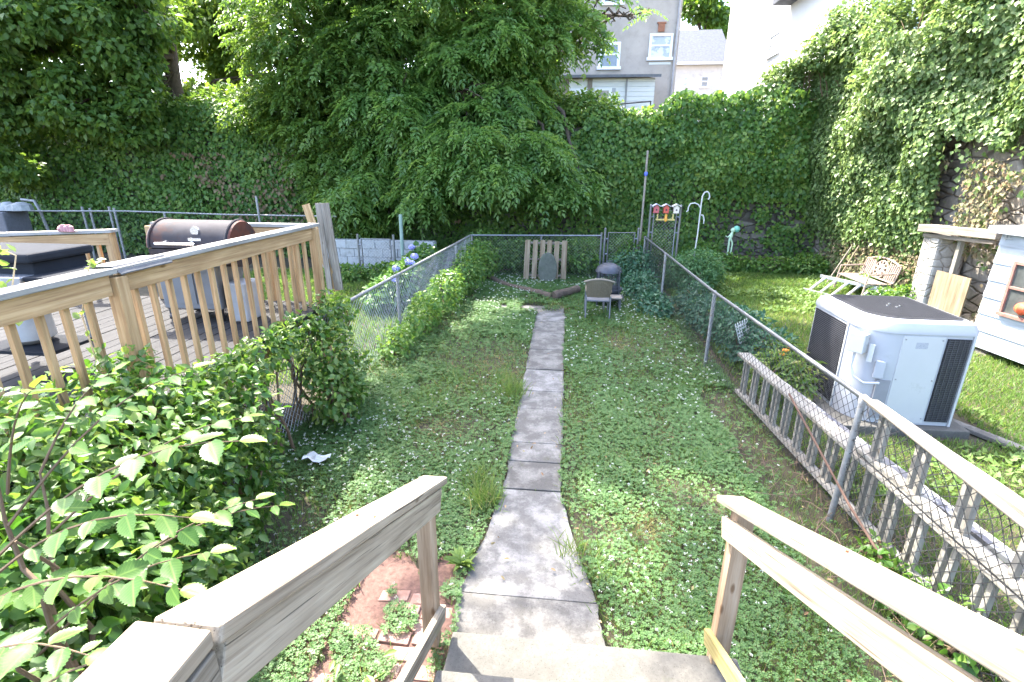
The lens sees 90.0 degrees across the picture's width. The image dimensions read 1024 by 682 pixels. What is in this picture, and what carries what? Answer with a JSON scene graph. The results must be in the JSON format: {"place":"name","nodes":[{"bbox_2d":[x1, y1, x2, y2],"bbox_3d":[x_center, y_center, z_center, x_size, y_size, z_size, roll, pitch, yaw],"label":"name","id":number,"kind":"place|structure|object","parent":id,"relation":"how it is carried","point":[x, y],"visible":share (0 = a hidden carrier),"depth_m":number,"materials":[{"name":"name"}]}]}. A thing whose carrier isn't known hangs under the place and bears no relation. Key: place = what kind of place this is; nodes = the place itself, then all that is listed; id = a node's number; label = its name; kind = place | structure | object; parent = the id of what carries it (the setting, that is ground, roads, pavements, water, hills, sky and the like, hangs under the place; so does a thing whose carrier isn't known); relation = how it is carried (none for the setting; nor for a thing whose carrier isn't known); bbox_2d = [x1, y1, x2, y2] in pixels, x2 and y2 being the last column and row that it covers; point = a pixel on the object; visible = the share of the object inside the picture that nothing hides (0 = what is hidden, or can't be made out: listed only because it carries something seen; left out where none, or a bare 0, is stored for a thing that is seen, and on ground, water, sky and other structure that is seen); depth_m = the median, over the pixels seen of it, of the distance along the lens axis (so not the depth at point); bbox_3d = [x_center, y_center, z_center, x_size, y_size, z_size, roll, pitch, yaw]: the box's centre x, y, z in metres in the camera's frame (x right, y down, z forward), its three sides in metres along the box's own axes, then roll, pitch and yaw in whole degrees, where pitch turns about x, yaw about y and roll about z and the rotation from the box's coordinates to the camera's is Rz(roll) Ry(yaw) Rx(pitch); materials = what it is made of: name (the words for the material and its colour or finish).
{"place":"outdoors","nodes":[
{"label":"outdoors","id":0,"kind":"place"},
{"bbox_2d":[21,0,731,91],"label":"sky","id":1,"kind":"structure","parent":0,"point":[683,26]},
{"bbox_2d":[305,590,452,681],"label":"brick paving","id":2,"kind":"structure","parent":0,"point":[402,640],"depth_m":3.17,"materials":[{"name":"brick"}]},
{"bbox_2d":[318,649,396,681],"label":"seedling","id":3,"kind":"object","parent":2,"relation":"on","point":[390,652],"visible":0.99,"depth_m":2.89,"materials":[{"name":"green plant"}]},
{"bbox_2d":[0,231,1023,681],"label":"ground","id":4,"kind":"structure","parent":0,"point":[712,489],"depth_m":4.92,"materials":[{"name":"plant"}]},
{"bbox_2d":[0,202,34,236],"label":"garden box","id":5,"kind":"object","parent":4,"relation":"on","point":[14,217],"visible":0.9,"depth_m":13.82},
{"bbox_2d":[0,461,256,681],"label":"undergrowth shrub","id":6,"kind":"object","parent":4,"relation":"on","point":[80,554],"visible":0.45,"depth_m":2.28,"materials":[{"name":"green plant"}]},
{"bbox_2d":[0,361,294,681],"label":"elm sapling","id":7,"kind":"object","parent":4,"relation":"on","point":[17,649],"visible":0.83,"depth_m":1.64,"materials":[{"name":"green plant"}]},
{"bbox_2d":[0,310,319,645],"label":"climbing shrub","id":8,"kind":"object","parent":4,"relation":"on","point":[195,473],"visible":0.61,"depth_m":3.25,"materials":[{"name":"green plant"}]},
{"bbox_2d":[0,222,332,494],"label":"wooden deck","id":9,"kind":"structure","parent":4,"relation":"on","point":[120,311],"depth_m":4.35,"materials":[{"name":"beige wood"}]},
{"bbox_2d":[0,244,30,409],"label":"vine shoot","id":10,"kind":"object","parent":9,"relation":"attached to","point":[4,263],"visible":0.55,"depth_m":2.90,"materials":[{"name":"green plant"}]},
{"bbox_2d":[0,242,94,381],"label":"gas grill","id":11,"kind":"object","parent":9,"relation":"on","point":[36,261],"visible":0.45,"depth_m":3.93,"materials":[{"name":"black metal"}]},
{"bbox_2d":[57,225,74,231],"bbox_3d":[-5.407,-1.363,6.204,0.208,0.090,0.079,2,19,5],"label":"pink glove","id":12,"kind":"object","parent":9,"relation":"on","point":[65,228],"visible":1,"depth_m":6.18,"materials":[{"name":"fabric"}]},
{"bbox_2d":[72,258,110,395],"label":"vine shoot","id":13,"kind":"object","parent":9,"relation":"attached to","point":[92,263],"visible":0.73,"depth_m":3.26,"materials":[{"name":"green plant"}]},
{"bbox_2d":[84,254,172,274],"bbox_3d":[-2.647,-0.531,3.563,0.180,0.066,0.544,2,19,5],"label":"rubber mat","id":14,"kind":"object","parent":9,"relation":"on","point":[123,262],"visible":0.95,"depth_m":3.55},
{"bbox_2d":[146,217,260,321],"bbox_3d":[-3.321,-0.763,5.507,1.000,1.072,0.785,2,19,5],"label":"barrel grill","id":15,"kind":"object","parent":9,"relation":"on","point":[164,235],"visible":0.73,"depth_m":5.36,"materials":[{"name":"metal"}]},
{"bbox_2d":[162,273,213,304],"bbox_3d":[-3.427,-0.560,5.423,0.580,0.340,0.009,2,19,5],"label":"cabinet door","id":16,"kind":"structure","parent":15,"relation":"in","point":[205,278],"depth_m":5.42,"materials":[{"name":"grey metal"}]},
{"bbox_2d":[20,196,337,266],"bbox_3d":[-12.688,-3.215,14.790,15.728,1.994,0.438,1,19,2],"label":"chain link fence","id":17,"kind":"object","parent":4,"relation":"on","point":[109,210],"visible":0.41,"depth_m":14.61,"materials":[{"name":"metal"}]},
{"bbox_2d":[0,99,558,257],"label":"ivy bank","id":18,"kind":"structure","parent":4,"relation":"on","point":[148,190],"depth_m":16.51,"materials":[{"name":"green plant"}]},
{"bbox_2d":[160,151,460,226],"bbox_3d":[-5.929,-4.355,16.120,10.931,3.065,0.836,2,19,5],"label":"dry creeper","id":19,"kind":"object","parent":18,"relation":"attached to","point":[205,178],"visible":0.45,"depth_m":16.20,"materials":[{"name":"plant"}]},
{"bbox_2d":[160,234,470,485],"bbox_3d":[-1.771,-0.524,8.559,0.260,1.253,10.174,3,19,8],"label":"chain link fence","id":20,"kind":"object","parent":4,"relation":"on","point":[398,290],"visible":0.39,"depth_m":7.84,"materials":[{"name":"metal"}]},
{"bbox_2d":[302,203,339,290],"bbox_3d":[-4.155,-2.008,11.161,0.664,1.907,0.054,4,19,11],"label":"leaning plank","id":21,"kind":"object","parent":4,"relation":"on","point":[309,214],"visible":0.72,"depth_m":10.97,"materials":[{"name":"beige wood"}]},
{"bbox_2d":[315,203,333,293],"bbox_3d":[-4.070,-1.982,11.107,0.112,1.953,0.304,-13,23,-34],"label":"leaning plank","id":22,"kind":"object","parent":4,"relation":"on","point":[324,248],"visible":0.95,"depth_m":11.08,"materials":[{"name":"wood"}]},
{"bbox_2d":[320,203,343,289],"bbox_3d":[-3.914,-2.031,11.127,0.351,1.882,0.086,2,19,5],"label":"leaning plank","id":23,"kind":"object","parent":4,"relation":"on","point":[331,247],"visible":1,"depth_m":11.10,"materials":[{"name":"wood"}]},
{"bbox_2d":[295,286,381,427],"bbox_3d":[-2.067,0.210,5.912,0.984,1.493,1.532,2,19,5],"label":"climbing shrub","id":24,"kind":"object","parent":4,"relation":"on","point":[344,374],"visible":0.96,"depth_m":5.63,"materials":[{"name":"green plant"}]},
{"bbox_2d":[243,268,442,384],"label":"grass","id":25,"kind":"structure","parent":4,"relation":"on","point":[354,285],"depth_m":10.34,"materials":[{"name":"plant"}]},
{"bbox_2d":[247,549,467,681],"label":"pine litter","id":26,"kind":"object","parent":4,"relation":"on","point":[366,606],"visible":0.36,"depth_m":3.45,"materials":[{"name":"soil"}]},
{"bbox_2d":[443,546,477,570],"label":"dandelion","id":27,"kind":"object","parent":26,"relation":"on","point":[456,558],"visible":1,"depth_m":3.76,"materials":[{"name":"green plant"}]},
{"bbox_2d":[312,255,402,281],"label":"planter weeds","id":28,"kind":"object","parent":4,"relation":"on","point":[356,275],"visible":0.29,"depth_m":12.98,"materials":[{"name":"green plant"}]},
{"bbox_2d":[356,234,395,273],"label":"chain link gate","id":29,"kind":"structure","parent":4,"relation":"on","point":[358,248],"depth_m":13.38,"materials":[{"name":"metal"}]},
{"bbox_2d":[322,239,437,270],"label":"block wall","id":30,"kind":"structure","parent":4,"relation":"on","point":[347,250],"depth_m":14.05,"materials":[{"name":"concrete"}]},
{"bbox_2d":[399,214,403,257],"bbox_3d":[-2.851,-2.447,13.285,0.098,1.633,0.090,2,19,5],"label":"green post","id":31,"kind":"object","parent":4,"relation":"on","point":[401,234],"visible":0.66,"depth_m":13.15,"materials":[{"name":"metal"}]},
{"bbox_2d":[359,241,447,315],"bbox_3d":[-2.271,-1.452,11.449,1.208,1.362,3.638,4,19,11],"label":"hydrangea bush","id":32,"kind":"object","parent":4,"relation":"on","point":[411,258],"visible":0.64,"depth_m":10.64,"materials":[{"name":"green plant"}]},
{"bbox_2d":[0,122,813,260],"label":"retaining wall","id":33,"kind":"structure","parent":4,"relation":"on","point":[748,222],"depth_m":16.04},
{"bbox_2d":[545,84,832,260],"bbox_3d":[5.103,-4.724,15.114,8.316,5.157,1.091,2,19,5],"label":"ivy","id":34,"kind":"object","parent":33,"relation":"attached to","point":[786,170],"visible":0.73,"depth_m":14.80,"materials":[{"name":"green plant"}]},
{"bbox_2d":[375,238,498,363],"bbox_3d":[-1.181,-1.127,10.373,1.151,1.180,6.658,2,19,5],"label":"fence vine","id":35,"kind":"object","parent":4,"relation":"on","point":[435,305],"visible":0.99,"depth_m":9.74,"materials":[{"name":"green plant"}]},
{"bbox_2d":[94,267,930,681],"bbox_3d":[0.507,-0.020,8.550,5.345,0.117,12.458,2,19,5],"label":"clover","id":36,"kind":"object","parent":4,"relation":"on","point":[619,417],"depth_m":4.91,"materials":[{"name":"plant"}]},
{"bbox_2d":[74,475,446,681],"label":"stair handrail","id":37,"kind":"object","parent":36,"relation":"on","point":[246,625],"visible":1,"depth_m":1.20,"materials":[{"name":"brown wood"}]},
{"bbox_2d":[301,451,330,462],"bbox_3d":[-1.908,1.132,4.989,0.240,0.044,0.146,2,19,5],"label":"paper scrap","id":38,"kind":"object","parent":36,"relation":"on","point":[312,456],"visible":1,"depth_m":4.98,"materials":[{"name":"white paper"}]},
{"bbox_2d":[523,240,566,280],"bbox_3d":[0.855,-2.078,13.148,1.096,0.995,0.328,2,19,5],"label":"wooden pallet","id":39,"kind":"object","parent":36,"relation":"on","point":[534,259],"visible":0.67,"depth_m":13.10,"materials":[{"name":"brown wood"}]},
{"bbox_2d":[485,275,551,297],"bbox_3d":[0.063,-1.317,12.375,0.328,0.202,2.682,-13,23,-34],"label":"log","id":40,"kind":"object","parent":4,"relation":"on","point":[529,289],"visible":0.52,"depth_m":12.01,"materials":[{"name":"brown wood"}]},
{"bbox_2d":[458,227,598,275],"bbox_3d":[0.454,-2.448,14.049,4.012,1.360,1.764,2,19,5],"label":"fence hedge","id":41,"kind":"object","parent":4,"relation":"on","point":[506,258],"visible":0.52,"depth_m":13.79,"materials":[{"name":"green plant"}]},
{"bbox_2d":[471,232,602,275],"bbox_3d":[0.639,-2.193,13.437,3.412,1.300,0.081,0,19,-1],"label":"chain link fence","id":42,"kind":"object","parent":4,"relation":"on","point":[597,236],"visible":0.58,"depth_m":13.30,"materials":[{"name":"metal"}]},
{"bbox_2d":[538,252,556,282],"bbox_3d":[0.901,-1.852,12.974,0.480,0.756,0.222,2,19,5],"label":"stone slab","id":43,"kind":"object","parent":4,"relation":"on","point":[547,268],"depth_m":12.94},
{"bbox_2d":[550,285,580,300],"bbox_3d":[1.222,-1.084,11.610,0.222,0.241,0.879,18,26,42],"label":"log","id":44,"kind":"object","parent":4,"relation":"on","point":[564,292],"visible":0.82,"depth_m":11.48,"materials":[{"name":"brown wood"}]},
{"bbox_2d":[271,283,893,681],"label":"fallen leaves","id":45,"kind":"object","parent":4,"relation":"on","point":[692,588],"visible":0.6,"depth_m":4.87,"materials":[{"name":"brown plant"}]},
{"bbox_2d":[434,632,741,681],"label":"porch stairs","id":46,"kind":"structure","parent":4,"relation":"on","point":[471,657],"depth_m":2.85,"materials":[{"name":"concrete"}]},
{"bbox_2d":[704,495,1023,681],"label":"stair handrail","id":47,"kind":"object","parent":46,"relation":"on","point":[904,656],"visible":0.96,"depth_m":1.48,"materials":[{"name":"brown wood"}]},
{"bbox_2d":[584,278,614,318],"bbox_3d":[1.661,-0.851,9.912,0.580,0.850,0.624,2,19,5],"label":"wicker chair","id":48,"kind":"object","parent":4,"relation":"on","point":[598,289],"visible":0.98,"depth_m":9.65,"materials":[{"name":"wicker"}]},
{"bbox_2d":[595,260,623,307],"bbox_3d":[2.020,-1.210,10.782,0.699,0.970,0.692,2,19,5],"label":"barbecue grill","id":49,"kind":"object","parent":4,"relation":"on","point":[609,268],"visible":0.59,"depth_m":10.55,"materials":[{"name":"metal"}]},
{"bbox_2d":[568,228,670,276],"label":"bush","id":50,"kind":"object","parent":4,"relation":"on","point":[625,244],"visible":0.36,"depth_m":13.63,"materials":[{"name":"green plant"}]},
{"bbox_2d":[601,227,639,276],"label":"chain link gate","id":51,"kind":"structure","parent":4,"relation":"on","point":[608,240],"depth_m":13.33,"materials":[{"name":"metal"}]},
{"bbox_2d":[607,245,673,318],"bbox_3d":[2.850,-1.389,11.465,1.387,1.070,4.087,2,19,5],"label":"weed border","id":52,"kind":"object","parent":4,"relation":"on","point":[630,264],"visible":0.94,"depth_m":11.44,"materials":[{"name":"green plant"}]},
{"bbox_2d":[638,150,648,252],"bbox_3d":[3.366,-3.238,13.296,0.130,3.208,0.096,10,21,27],"label":"tall pole","id":53,"kind":"object","parent":4,"relation":"on","point":[644,188],"visible":0.81,"depth_m":13.09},
{"bbox_2d":[645,204,682,276],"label":"chain link gate","id":54,"kind":"structure","parent":4,"relation":"on","point":[675,232],"depth_m":13.07,"materials":[{"name":"metal"}]},
{"bbox_2d":[657,246,728,291],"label":"fern bush","id":55,"kind":"object","parent":4,"relation":"on","point":[699,261],"visible":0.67,"depth_m":11.97,"materials":[{"name":"green plant"}]},
{"bbox_2d":[674,278,713,314],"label":"blue green shrub","id":56,"kind":"object","parent":4,"relation":"on","point":[683,294],"visible":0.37,"depth_m":10.15,"materials":[{"name":"green plant"}]},
{"bbox_2d":[686,191,709,257],"bbox_3d":[4.297,-2.351,12.109,0.509,2.304,0.032,2,19,5],"label":"shepherd hook","id":57,"kind":"object","parent":4,"relation":"on","point":[700,206],"visible":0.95,"depth_m":11.89,"materials":[{"name":"white metal"}]},
{"bbox_2d":[676,294,756,344],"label":"blue green shrub","id":58,"kind":"object","parent":4,"relation":"on","point":[708,313],"visible":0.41,"depth_m":8.76,"materials":[{"name":"green plant"}]},
{"bbox_2d":[677,240,832,275],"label":"bed plants","id":59,"kind":"object","parent":4,"relation":"on","point":[801,263],"visible":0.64,"depth_m":14.24,"materials":[{"name":"green plant"}]},
{"bbox_2d":[716,305,802,376],"bbox_3d":[3.568,0.015,7.479,0.902,0.975,1.672,-2,19,-8],"label":"blue green shrub","id":60,"kind":"object","parent":4,"relation":"on","point":[780,332],"visible":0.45,"depth_m":7.46,"materials":[{"name":"green plant"}]},
{"bbox_2d":[735,319,749,343],"bbox_3d":[3.350,-0.142,7.416,0.530,0.315,0.072,-17,25,-41],"label":"lattice panel","id":61,"kind":"object","parent":60,"relation":"on","point":[741,327],"visible":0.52,"depth_m":7.36,"materials":[{"name":"white"}]},
{"bbox_2d":[748,333,827,408],"bbox_3d":[3.550,0.362,6.737,0.910,0.821,1.644,6,19,15],"label":"marigold patch","id":62,"kind":"object","parent":4,"relation":"on","point":[797,369],"visible":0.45,"depth_m":6.45,"materials":[{"name":"green plant"}]},
{"bbox_2d":[642,236,1023,681],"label":"chain link fence","id":63,"kind":"object","parent":4,"relation":"on","point":[863,400],"visible":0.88,"depth_m":4.05,"materials":[{"name":"metal"}]},
{"bbox_2d":[788,393,889,569],"bbox_3d":[2.623,1.162,4.087,0.051,0.718,2.013,1,19,1],"label":"rusty rod","id":64,"kind":"object","parent":4,"relation":"on","point":[837,482],"visible":0.78,"depth_m":4.12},
{"bbox_2d":[655,266,1023,681],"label":"grass","id":65,"kind":"structure","parent":4,"relation":"on","point":[764,289],"depth_m":6.50,"materials":[{"name":"plant"}]},
{"bbox_2d":[805,274,905,295],"bbox_3d":[7.589,-1.097,11.446,0.489,0.375,2.079,-6,20,-19],"label":"step ladder","id":66,"kind":"object","parent":4,"relation":"on","point":[846,282],"visible":0.43,"depth_m":11.74,"materials":[{"name":"metal"}]},
{"bbox_2d":[724,441,995,681],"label":"dead stems","id":67,"kind":"object","parent":4,"relation":"on","point":[872,518],"visible":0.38,"depth_m":4.28,"materials":[{"name":"plant"}]},
{"bbox_2d":[832,256,902,294],"bbox_3d":[8.103,-1.462,11.728,0.724,0.921,1.336,2,19,5],"label":"garden bench","id":68,"kind":"object","parent":4,"relation":"on","point":[891,274],"visible":0.95,"depth_m":11.57,"materials":[{"name":"metal"}]},
{"bbox_2d":[734,352,1023,681],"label":"ladder","id":69,"kind":"object","parent":4,"relation":"on","point":[977,588],"visible":0.46,"depth_m":4.12,"materials":[{"name":"white metal"}]},
{"bbox_2d":[784,381,1023,575],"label":"painted plank","id":70,"kind":"object","parent":69,"relation":"on","point":[987,538],"visible":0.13,"depth_m":3.62,"materials":[{"name":"grey paint"}]},
{"bbox_2d":[854,400,1023,599],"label":"ladder","id":71,"kind":"object","parent":69,"relation":"on","point":[1007,496],"visible":0.76,"depth_m":3.21,"materials":[{"name":"white metal"}]},
{"bbox_2d":[846,272,916,300],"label":"grass","id":72,"kind":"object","parent":4,"relation":"on","point":[895,292],"visible":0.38,"depth_m":10.78,"materials":[{"name":"green plant"}]},
{"bbox_2d":[791,294,978,438],"bbox_3d":[4.443,0.219,6.197,1.370,1.350,1.450,2,19,5],"label":"heat pump","id":73,"kind":"object","parent":4,"relation":"on","point":[908,359],"visible":0.92,"depth_m":5.66,"materials":[{"name":"paint"}]},
{"bbox_2d":[803,0,1023,290],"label":"wall ivy","id":74,"kind":"object","parent":4,"relation":"on","point":[859,142],"depth_m":10.37,"materials":[{"name":"green plant"}]},
{"bbox_2d":[818,158,1023,322],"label":"dry vine","id":75,"kind":"object","parent":74,"relation":"attached to","point":[868,249],"visible":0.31,"depth_m":9.27,"materials":[{"name":"plant"}]},
{"bbox_2d":[809,72,1023,322],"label":"retaining wall","id":76,"kind":"structure","parent":4,"relation":"on","point":[1012,215],"depth_m":9.58,"materials":[{"name":"stone"}]},
{"bbox_2d":[756,0,937,105],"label":"vine thicket","id":77,"kind":"object","parent":76,"relation":"on","point":[840,44],"visible":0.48,"depth_m":13.17,"materials":[{"name":"green plant"}]},
{"bbox_2d":[844,0,982,92],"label":"vine thicket","id":78,"kind":"object","parent":76,"relation":"on","point":[874,39],"visible":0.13,"depth_m":11.54,"materials":[{"name":"green plant"}]},
{"bbox_2d":[919,0,1019,72],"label":"vine thicket","id":79,"kind":"object","parent":76,"relation":"on","point":[963,8],"visible":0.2,"depth_m":9.16,"materials":[{"name":"green plant"}]},
{"bbox_2d":[842,528,1007,681],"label":"fence foot weeds","id":80,"kind":"object","parent":4,"relation":"on","point":[962,660],"visible":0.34,"depth_m":3.31,"materials":[{"name":"green plant"}]},
{"bbox_2d":[910,224,1001,316],"bbox_3d":[8.175,-1.150,9.411,0.630,1.920,1.862,2,19,5],"label":"ruined doorway","id":81,"kind":"structure","parent":4,"relation":"on","point":[939,282],"depth_m":9.55,"materials":[{"name":"grey stone"}]},
{"bbox_2d":[952,418,1023,452],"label":"paving slab","id":82,"kind":"structure","parent":4,"relation":"on","point":[981,433],"depth_m":5.62,"materials":[{"name":"concrete"}]},
{"bbox_2d":[974,225,1023,364],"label":"garden shed","id":83,"kind":"structure","parent":4,"relation":"on","point":[999,321],"depth_m":7.73,"materials":[{"name":"white paint"}]},
{"bbox_2d":[995,261,1023,322],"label":"window frame","id":84,"kind":"structure","parent":83,"relation":"in","point":[1012,302],"depth_m":7.57,"materials":[{"name":"white wood"}]},
{"bbox_2d":[455,304,605,645],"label":"path","id":85,"kind":"structure","parent":0,"point":[533,595],"depth_m":3.97,"materials":[{"name":"concrete"}]},
{"bbox_3d":[7.501,-2.427,15.315,3.200,0.082,1.450,2,19,5],"label":"raised bed","id":86,"kind":"object","parent":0,"visible":0},
{"bbox_2d":[726,226,739,263],"bbox_3d":[6.237,-2.744,14.598,0.418,1.070,0.193,-3,19,-9],"label":"garden figurine","id":87,"kind":"object","parent":86,"relation":"on","point":[736,229],"visible":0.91,"depth_m":14.48,"materials":[{"name":"teal metal"}]},
{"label":"upper terrace","id":88,"kind":"structure","parent":0,"visible":0},
{"bbox_2d":[0,0,194,192],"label":"vine covered tree","id":89,"kind":"object","parent":88,"relation":"on","point":[115,80],"visible":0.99,"depth_m":14.06,"materials":[{"name":"green plant"}]},
{"bbox_2d":[123,0,277,111],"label":"backlit tree","id":90,"kind":"object","parent":88,"relation":"on","point":[201,18],"visible":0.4,"depth_m":19.19,"materials":[{"name":"green plant"}]},
{"bbox_2d":[164,78,298,129],"bbox_3d":[-8.440,-7.553,16.594,6.615,1.651,2.392,2,19,5],"label":"terrace bush","id":91,"kind":"object","parent":88,"relation":"on","point":[206,95],"visible":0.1,"depth_m":16.18,"materials":[{"name":"green plant"}]},
{"bbox_2d":[205,0,455,238],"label":"shady tree","id":92,"kind":"object","parent":88,"relation":"on","point":[303,66],"visible":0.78,"depth_m":14.08,"materials":[{"name":"green plant"}]},
{"bbox_2d":[306,20,616,239],"bbox_3d":[-1.498,-7.716,13.959,9.028,9.850,5.313,2,19,5],"label":"drooping tree","id":93,"kind":"object","parent":88,"relation":"on","point":[436,150],"visible":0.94,"depth_m":13.66,"materials":[{"name":"green plant"}]},
{"bbox_2d":[304,0,667,114],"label":"overhanging tree","id":94,"kind":"object","parent":88,"relation":"on","point":[550,45],"visible":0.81,"depth_m":13.74,"materials":[{"name":"green plant"}]},
{"bbox_2d":[465,75,574,108],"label":"terrace bush","id":95,"kind":"object","parent":88,"relation":"on","point":[557,98],"visible":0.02,"depth_m":15.75,"materials":[{"name":"green plant"}]},
{"bbox_2d":[426,0,682,109],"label":"grey house","id":96,"kind":"structure","parent":88,"relation":"on","point":[650,45],"depth_m":21.69,"materials":[{"name":"paint"}]},
{"bbox_2d":[597,42,620,69],"bbox_3d":[4.169,-12.199,21.907,1.024,1.050,0.110,2,19,5],"label":"window","id":97,"kind":"structure","parent":96,"relation":"in","point":[614,64],"depth_m":21.97,"materials":[{"name":"white glass"}]},
{"bbox_2d":[646,33,673,60],"bbox_3d":[6.274,-12.406,21.606,1.088,1.008,0.110,2,19,5],"label":"window","id":98,"kind":"structure","parent":96,"relation":"in","point":[660,44],"depth_m":21.62,"materials":[{"name":"glass"}]},
{"bbox_2d":[553,86,657,128],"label":"terrace bush","id":99,"kind":"object","parent":88,"relation":"on","point":[602,107],"visible":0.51,"depth_m":15.10,"materials":[{"name":"green plant"}]},
{"bbox_2d":[563,74,661,112],"bbox_3d":[3.960,-9.675,21.364,3.789,3.000,2.750,2,19,5],"label":"porch extension","id":100,"kind":"object","parent":88,"relation":"on","point":[634,89],"visible":0.32,"depth_m":20.05,"materials":[{"name":"grey wood"}]},
{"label":"side terrace","id":101,"kind":"structure","parent":0,"visible":0},
{"bbox_2d":[674,29,726,121],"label":"house","id":102,"kind":"structure","parent":101,"relation":"on","point":[700,61],"depth_m":39.41,"materials":[{"name":"paint"}]},
{"bbox_2d":[699,76,708,87],"bbox_3d":[14.804,-19.893,39.363,0.657,0.814,0.110,2,19,5],"label":"window","id":103,"kind":"structure","parent":102,"relation":"in","point":[704,79],"depth_m":39.36,"materials":[{"name":"white glass"}]},
{"bbox_2d":[681,0,730,41],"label":"tree","id":104,"kind":"object","parent":101,"relation":"on","point":[707,14],"visible":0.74,"depth_m":47.61,"materials":[{"name":"green plant"}]},
{"bbox_2d":[721,0,918,119],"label":"white house","id":105,"kind":"structure","parent":101,"relation":"on","point":[762,35],"depth_m":22.94,"materials":[{"name":"paint"}]},
{"bbox_2d":[765,27,782,59],"bbox_3d":[11.097,-12.578,21.693,0.110,0.944,1.441,2,19,5],"label":"window","id":106,"kind":"structure","parent":105,"relation":"in","point":[775,38],"depth_m":21.64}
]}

